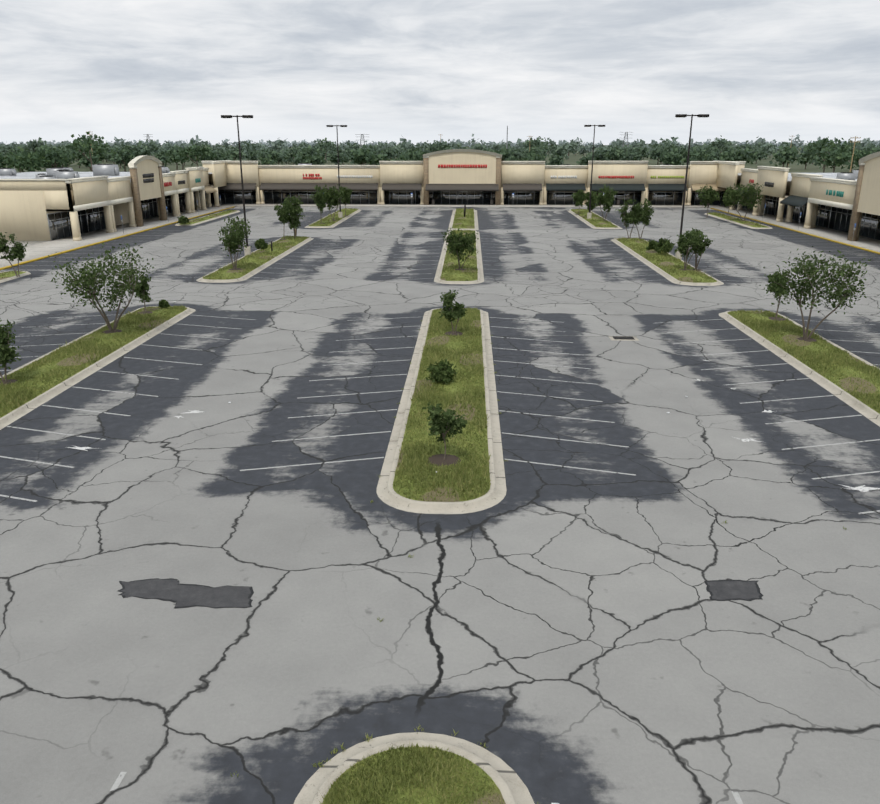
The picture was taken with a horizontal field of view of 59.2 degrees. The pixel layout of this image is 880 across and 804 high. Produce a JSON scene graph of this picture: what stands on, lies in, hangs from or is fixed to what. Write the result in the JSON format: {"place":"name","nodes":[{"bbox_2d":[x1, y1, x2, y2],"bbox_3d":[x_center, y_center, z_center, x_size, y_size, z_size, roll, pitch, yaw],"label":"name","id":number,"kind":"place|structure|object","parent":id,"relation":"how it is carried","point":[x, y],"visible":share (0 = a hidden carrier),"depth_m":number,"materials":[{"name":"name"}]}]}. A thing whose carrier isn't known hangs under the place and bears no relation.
{"place":"outdoors","nodes":[
{"label":"outdoors","id":0,"kind":"place"},
{"bbox_2d":[2,145,858,172],"bbox_3d":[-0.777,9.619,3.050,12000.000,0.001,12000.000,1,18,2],"label":"ground","id":1,"kind":"structure","parent":0,"point":[794,167],"depth_m":394.86,"materials":[{"name":"green plant"}]},
{"bbox_2d":[0,131,120,172],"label":"belt tree","id":2,"kind":"object","parent":1,"relation":"on","point":[29,162],"visible":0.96,"depth_m":231.02,"materials":[{"name":"green plant"}]},
{"bbox_2d":[143,134,153,155],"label":"pylon","id":3,"kind":"object","parent":1,"relation":"on","point":[148,139],"visible":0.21,"depth_m":576.02,"materials":[{"name":"metal"}]},
{"bbox_2d":[355,134,368,148],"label":"pylon","id":4,"kind":"object","parent":1,"relation":"on","point":[361,139],"visible":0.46,"depth_m":493.53,"materials":[{"name":"metal"}]},
{"bbox_2d":[0,134,879,172],"bbox_3d":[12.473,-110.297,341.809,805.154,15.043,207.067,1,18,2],"label":"tree belt","id":5,"kind":"object","parent":1,"relation":"on","point":[663,153],"visible":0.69,"depth_m":307.59,"materials":[{"name":"green plant"}]},
{"bbox_2d":[0,137,879,161],"bbox_3d":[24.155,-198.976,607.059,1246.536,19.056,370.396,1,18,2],"label":"tree belt","id":6,"kind":"object","parent":1,"relation":"on","point":[567,148],"visible":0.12,"depth_m":531.86,"materials":[{"name":"green plant"}]},
{"bbox_2d":[0,134,879,152],"bbox_3d":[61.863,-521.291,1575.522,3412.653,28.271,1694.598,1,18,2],"label":"tree belt","id":7,"kind":"object","parent":1,"relation":"on","point":[864,142],"visible":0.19,"depth_m":1159.97,"materials":[{"name":"green plant"}]},
{"bbox_2d":[621,132,628,150],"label":"pylon","id":8,"kind":"object","parent":1,"relation":"on","point":[625,140],"visible":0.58,"depth_m":526.00,"materials":[{"name":"metal"}]},
{"bbox_2d":[817,147,871,172],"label":"belt tree","id":9,"kind":"object","parent":1,"relation":"on","point":[837,159],"visible":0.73,"depth_m":230.06,"materials":[{"name":"green plant"}]},
{"bbox_2d":[850,136,860,171],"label":"utility pole","id":10,"kind":"object","parent":1,"relation":"on","point":[853,153],"visible":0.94,"depth_m":200.82,"materials":[{"name":"brown wood"}]},
{"bbox_2d":[0,206,879,803],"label":"parking lot asphalt","id":11,"kind":"structure","parent":0,"point":[556,632],"depth_m":21.03,"materials":[{"name":"grey asphalt"}]},
{"bbox_2d":[0,270,30,282],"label":"parking lot island","id":12,"kind":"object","parent":11,"relation":"on","point":[5,276],"visible":0.9,"depth_m":61.62,"materials":[{"name":"plant"}]},
{"bbox_2d":[0,232,27,276],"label":"tree","id":13,"kind":"object","parent":12,"relation":"on","point":[16,252],"visible":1,"depth_m":59.84,"materials":[{"name":"green plant"}]},
{"bbox_2d":[0,304,195,429],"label":"island","id":14,"kind":"structure","parent":11,"relation":"on","point":[32,385],"depth_m":37.23,"materials":[{"name":"plant"}]},
{"bbox_2d":[0,318,21,382],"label":"tree","id":15,"kind":"object","parent":14,"relation":"on","point":[7,352],"visible":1,"depth_m":32.94,"materials":[{"name":"green plant"}]},
{"bbox_2d":[48,243,156,331],"bbox_3d":[-18.013,-6.107,41.971,5.246,4.825,4.627,-6,19,-18],"label":"tree","id":16,"kind":"object","parent":14,"relation":"on","point":[89,279],"visible":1,"depth_m":41.48,"materials":[{"name":"green plant"}]},
{"bbox_2d":[134,275,152,312],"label":"tree","id":17,"kind":"object","parent":14,"relation":"on","point":[143,294],"visible":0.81,"depth_m":46.85,"materials":[{"name":"green plant"}]},
{"bbox_2d":[158,299,169,307],"bbox_3d":[-17.378,-6.169,48.844,0.692,0.613,0.695,1,18,2],"label":"shrub","id":18,"kind":"object","parent":14,"relation":"on","point":[163,303],"visible":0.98,"depth_m":48.69,"materials":[{"name":"green plant"}]},
{"bbox_2d":[175,210,239,225],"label":"parking lot island","id":19,"kind":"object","parent":11,"relation":"on","point":[200,220],"visible":0.94,"depth_m":109.06,"materials":[{"name":"plant"}]},
{"bbox_2d":[177,215,189,223],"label":"shrub","id":20,"kind":"object","parent":19,"relation":"on","point":[182,219],"visible":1,"depth_m":99.49,"materials":[{"name":"green plant"}]},
{"bbox_2d":[196,235,313,282],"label":"island","id":21,"kind":"structure","parent":11,"relation":"on","point":[254,263],"depth_m":68.23,"materials":[{"name":"plant"}]},
{"bbox_2d":[218,216,251,268],"bbox_3d":[-16.750,-12.967,63.261,2.951,4.358,3.016,-12,22,-32],"label":"tree","id":22,"kind":"object","parent":21,"relation":"on","point":[232,240],"visible":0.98,"depth_m":62.74,"materials":[{"name":"green plant"}]},
{"bbox_2d":[221,115,252,254],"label":"light pole","id":23,"kind":"object","parent":21,"relation":"on","point":[247,251],"visible":0.75,"depth_m":70.03,"materials":[{"name":"brown metal"}]},
{"bbox_2d":[254,238,267,249],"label":"shrub","id":24,"kind":"object","parent":21,"relation":"on","point":[261,243],"visible":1,"depth_m":72.81,"materials":[{"name":"green plant"}]},
{"bbox_2d":[274,200,291,238],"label":"tree","id":25,"kind":"object","parent":21,"relation":"on","point":[283,214],"visible":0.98,"depth_m":82.74,"materials":[{"name":"green plant"}]},
{"bbox_2d":[284,195,304,237],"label":"tree","id":26,"kind":"object","parent":21,"relation":"on","point":[294,216],"visible":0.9,"depth_m":83.87,"materials":[{"name":"green plant"}]},
{"bbox_2d":[305,208,360,227],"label":"island","id":27,"kind":"structure","parent":11,"relation":"on","point":[328,221],"depth_m":105.81,"materials":[{"name":"plant"}]},
{"bbox_2d":[310,185,330,222],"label":"tree","id":28,"kind":"object","parent":27,"relation":"on","point":[319,198],"visible":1,"depth_m":98.92,"materials":[{"name":"green plant"}]},
{"bbox_2d":[320,184,343,219],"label":"tree","id":29,"kind":"object","parent":27,"relation":"on","point":[334,197],"visible":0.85,"depth_m":103.66,"materials":[{"name":"green plant"}]},
{"bbox_2d":[326,125,346,217],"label":"light pole","id":30,"kind":"object","parent":27,"relation":"on","point":[340,214],"visible":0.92,"depth_m":106.61,"materials":[{"name":"brown metal"}]},
{"bbox_2d":[337,187,352,215],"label":"tree","id":31,"kind":"object","parent":27,"relation":"on","point":[345,199],"visible":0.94,"depth_m":110.52,"materials":[{"name":"green plant"}]},
{"bbox_2d":[294,732,534,803],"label":"island","id":32,"kind":"structure","parent":11,"relation":"on","point":[416,768],"depth_m":12.80,"materials":[{"name":"plant"}]},
{"bbox_2d":[0,149,879,269],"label":"strip mall building","id":33,"kind":"structure","parent":11,"relation":"on","point":[50,212],"depth_m":120.03,"materials":[{"name":"beige paint"}]},
{"bbox_2d":[0,207,879,803],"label":"stall lines","id":34,"kind":"object","parent":11,"relation":"on","point":[118,781],"visible":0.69,"depth_m":33.23,"materials":[{"name":"white paint"}]},
{"bbox_2d":[118,578,763,608],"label":"asphalt patches","id":35,"kind":"object","parent":11,"relation":"on","point":[184,595],"visible":1,"depth_m":18.35,"materials":[{"name":"black asphalt"}]},
{"bbox_2d":[377,306,506,513],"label":"island","id":36,"kind":"structure","parent":11,"relation":"on","point":[468,476],"depth_m":27.86,"materials":[{"name":"plant"}]},
{"bbox_2d":[425,359,457,384],"bbox_3d":[0.034,-1.267,33.642,1.460,1.146,1.634,1,18,2],"label":"shrub","id":37,"kind":"object","parent":36,"relation":"on","point":[442,371],"visible":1,"depth_m":33.30,"materials":[{"name":"green plant"}]},
{"bbox_2d":[422,402,466,459],"bbox_3d":[0.062,0.994,25.014,1.190,2.044,1.765,-16,24,-40],"label":"tree","id":38,"kind":"object","parent":36,"relation":"on","point":[443,425],"visible":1,"depth_m":24.79,"materials":[{"name":"green plant"}]},
{"bbox_2d":[438,289,466,332],"bbox_3d":[0.699,-4.935,42.008,1.530,2.548,1.580,1,18,2],"label":"tree","id":39,"kind":"object","parent":36,"relation":"on","point":[449,311],"visible":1,"depth_m":41.65,"materials":[{"name":"green plant"}]},
{"bbox_2d":[434,230,483,283],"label":"island","id":40,"kind":"structure","parent":11,"relation":"on","point":[448,271],"depth_m":64.91,"materials":[{"name":"plant"}]},
{"bbox_2d":[441,227,478,269],"bbox_3d":[1.635,-12.447,63.016,3.042,3.529,3.186,1,18,2],"label":"tree","id":41,"kind":"object","parent":40,"relation":"on","point":[457,243],"visible":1,"depth_m":62.26,"materials":[{"name":"green plant"}]},
{"bbox_2d":[448,208,478,229],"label":"island","id":42,"kind":"structure","parent":11,"relation":"on","point":[460,221],"depth_m":105.00,"materials":[{"name":"plant"}]},
{"bbox_2d":[68,301,879,491],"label":"pavement arrows","id":43,"kind":"object","parent":11,"relation":"on","point":[862,489],"visible":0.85,"depth_m":27.10},
{"bbox_2d":[231,320,846,803],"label":"crack weeds","id":44,"kind":"object","parent":11,"relation":"on","point":[381,620],"visible":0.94,"depth_m":13.80,"materials":[{"name":"green plant"}]},
{"bbox_2d":[568,209,622,228],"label":"island","id":45,"kind":"structure","parent":11,"relation":"on","point":[595,221],"depth_m":104.69,"materials":[{"name":"plant"}]},
{"bbox_2d":[571,190,585,213],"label":"tree","id":46,"kind":"object","parent":45,"relation":"on","point":[579,198],"visible":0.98,"depth_m":113.28,"materials":[{"name":"green plant"}]},
{"bbox_2d":[584,191,597,211],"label":"tree","id":47,"kind":"object","parent":45,"relation":"on","point":[587,196],"visible":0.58,"depth_m":107.52,"materials":[{"name":"green plant"}]},
{"bbox_2d":[584,125,604,218],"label":"light pole","id":48,"kind":"object","parent":45,"relation":"on","point":[589,214],"visible":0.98,"depth_m":105.62,"materials":[{"name":"brown metal"}]},
{"bbox_2d":[593,184,617,220],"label":"tree","id":49,"kind":"object","parent":45,"relation":"on","point":[607,198],"visible":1,"depth_m":102.35,"materials":[{"name":"green plant"}]},
{"bbox_2d":[609,336,638,340],"bbox_3d":[10.030,-3.397,42.366,1.500,0.232,1.000,1,18,2],"label":"storm drain grate","id":50,"kind":"object","parent":11,"relation":"on","point":[631,338],"visible":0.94,"depth_m":42.26,"materials":[{"name":"metal"}]},
{"bbox_2d":[611,236,723,285],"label":"island","id":51,"kind":"structure","parent":11,"relation":"on","point":[669,266],"depth_m":66.49,"materials":[{"name":"plant"}]},
{"bbox_2d":[615,199,644,237],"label":"tree","id":52,"kind":"object","parent":51,"relation":"on","point":[627,218],"visible":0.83,"depth_m":83.70,"materials":[{"name":"green plant"}]},
{"bbox_2d":[630,198,653,238],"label":"tree","id":53,"kind":"object","parent":51,"relation":"on","point":[645,217],"visible":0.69,"depth_m":83.49,"materials":[{"name":"green plant"}]},
{"bbox_2d":[646,240,656,251],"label":"shrub","id":54,"kind":"object","parent":51,"relation":"on","point":[652,244],"visible":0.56,"depth_m":73.45,"materials":[{"name":"green plant"}]},
{"bbox_2d":[655,238,675,253],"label":"shrub","id":55,"kind":"object","parent":51,"relation":"on","point":[664,245],"visible":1,"depth_m":71.69,"materials":[{"name":"green plant"}]},
{"bbox_2d":[674,230,703,269],"bbox_3d":[20.121,-12.252,62.757,2.277,3.320,2.551,7,20,21],"label":"tree","id":56,"kind":"object","parent":51,"relation":"on","point":[684,242],"visible":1,"depth_m":62.44,"materials":[{"name":"green plant"}]},
{"bbox_2d":[675,114,708,258],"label":"light pole","id":57,"kind":"object","parent":51,"relation":"on","point":[677,254],"visible":0.75,"depth_m":67.84,"materials":[{"name":"brown metal"}]},
{"bbox_2d":[689,228,712,269],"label":"tree","id":58,"kind":"object","parent":51,"relation":"on","point":[700,251],"visible":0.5,"depth_m":63.24,"materials":[{"name":"green plant"}]},
{"bbox_2d":[705,212,772,228],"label":"parking lot island","id":59,"kind":"structure","parent":11,"relation":"on","point":[741,222],"depth_m":104.20,"materials":[{"name":"plant"}]},
{"bbox_2d":[696,184,719,217],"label":"tree","id":60,"kind":"object","parent":59,"relation":"on","point":[708,196],"visible":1,"depth_m":107.15,"materials":[{"name":"green plant"}]},
{"bbox_2d":[721,186,737,214],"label":"tree","id":61,"kind":"object","parent":59,"relation":"on","point":[726,196],"visible":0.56,"depth_m":110.23,"materials":[{"name":"green plant"}]},
{"bbox_2d":[727,183,762,219],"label":"tree","id":62,"kind":"object","parent":59,"relation":"on","point":[736,196],"visible":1,"depth_m":102.93,"materials":[{"name":"green plant"}]},
{"bbox_2d":[719,309,879,426],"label":"island","id":63,"kind":"structure","parent":11,"relation":"on","point":[852,380],"depth_m":37.42,"materials":[{"name":"plant"}]},
{"bbox_2d":[764,270,788,318],"bbox_3d":[19.569,-6.180,45.203,1.511,2.883,1.473,1,18,2],"label":"tree","id":64,"kind":"object","parent":63,"relation":"on","point":[775,288],"visible":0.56,"depth_m":44.93,"materials":[{"name":"green plant"}]},
{"bbox_2d":[759,246,870,339],"bbox_3d":[19.553,-5.597,40.304,4.113,4.908,4.715,-9,20,-25],"label":"tree","id":65,"kind":"object","parent":63,"relation":"on","point":[807,282],"visible":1,"depth_m":39.86,"materials":[{"name":"green plant"}]},
{"bbox_2d":[0,0,879,144],"label":"sky","id":66,"kind":"structure","parent":0,"point":[418,71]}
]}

